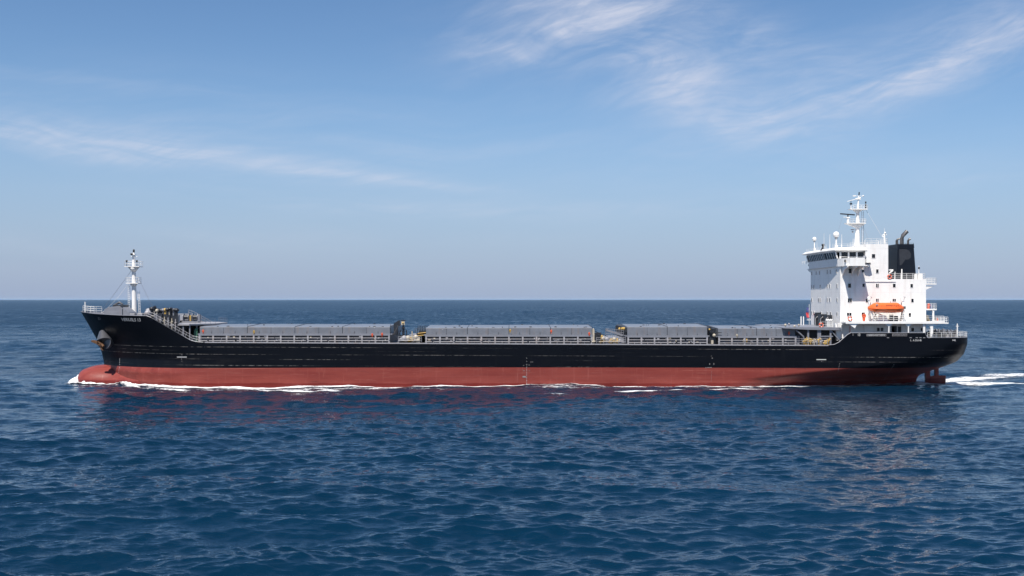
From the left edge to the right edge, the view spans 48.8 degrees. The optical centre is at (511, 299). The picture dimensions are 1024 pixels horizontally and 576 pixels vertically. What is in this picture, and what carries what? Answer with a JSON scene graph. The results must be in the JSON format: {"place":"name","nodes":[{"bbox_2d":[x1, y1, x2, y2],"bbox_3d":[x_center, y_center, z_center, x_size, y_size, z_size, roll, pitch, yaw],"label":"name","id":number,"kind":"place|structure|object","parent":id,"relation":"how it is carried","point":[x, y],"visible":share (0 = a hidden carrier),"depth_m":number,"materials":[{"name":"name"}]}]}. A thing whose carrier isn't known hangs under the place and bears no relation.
{"place":"outdoors","nodes":[
{"label":"outdoors","id":0,"kind":"place"},
{"bbox_2d":[0,300,1023,575],"bbox_3d":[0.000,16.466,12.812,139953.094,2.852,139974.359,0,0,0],"label":"sea","id":1,"kind":"structure","parent":0,"point":[584,480],"depth_m":111.03,"materials":[{"name":"liquid"}]},
{"bbox_2d":[78,192,966,387],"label":"cargo ship","id":2,"kind":"object","parent":1,"relation":"on","point":[154,345],"visible":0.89,"depth_m":210.54,"materials":[{"name":"paint"}]},
{"bbox_2d":[91,340,104,350],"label":"anchor","id":3,"kind":"object","parent":2,"relation":"attached to","point":[100,344],"visible":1,"depth_m":216.01,"materials":[{"name":"metal"}]},
{"bbox_2d":[868,301,903,311],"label":"lifeboat","id":4,"kind":"object","parent":2,"relation":"hanging from","point":[886,307],"visible":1,"depth_m":210.18,"materials":[{"name":"orange plastic"}]},
{"bbox_2d":[68,373,1023,391],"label":"wake foam","id":5,"kind":"object","parent":1,"relation":"on","point":[75,380],"visible":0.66,"depth_m":211.33,"materials":[{"name":"white"}]},
{"bbox_2d":[0,0,1023,299],"label":"sky","id":6,"kind":"structure","parent":0,"point":[241,149],"materials":[{"name":"blue"}]}
]}

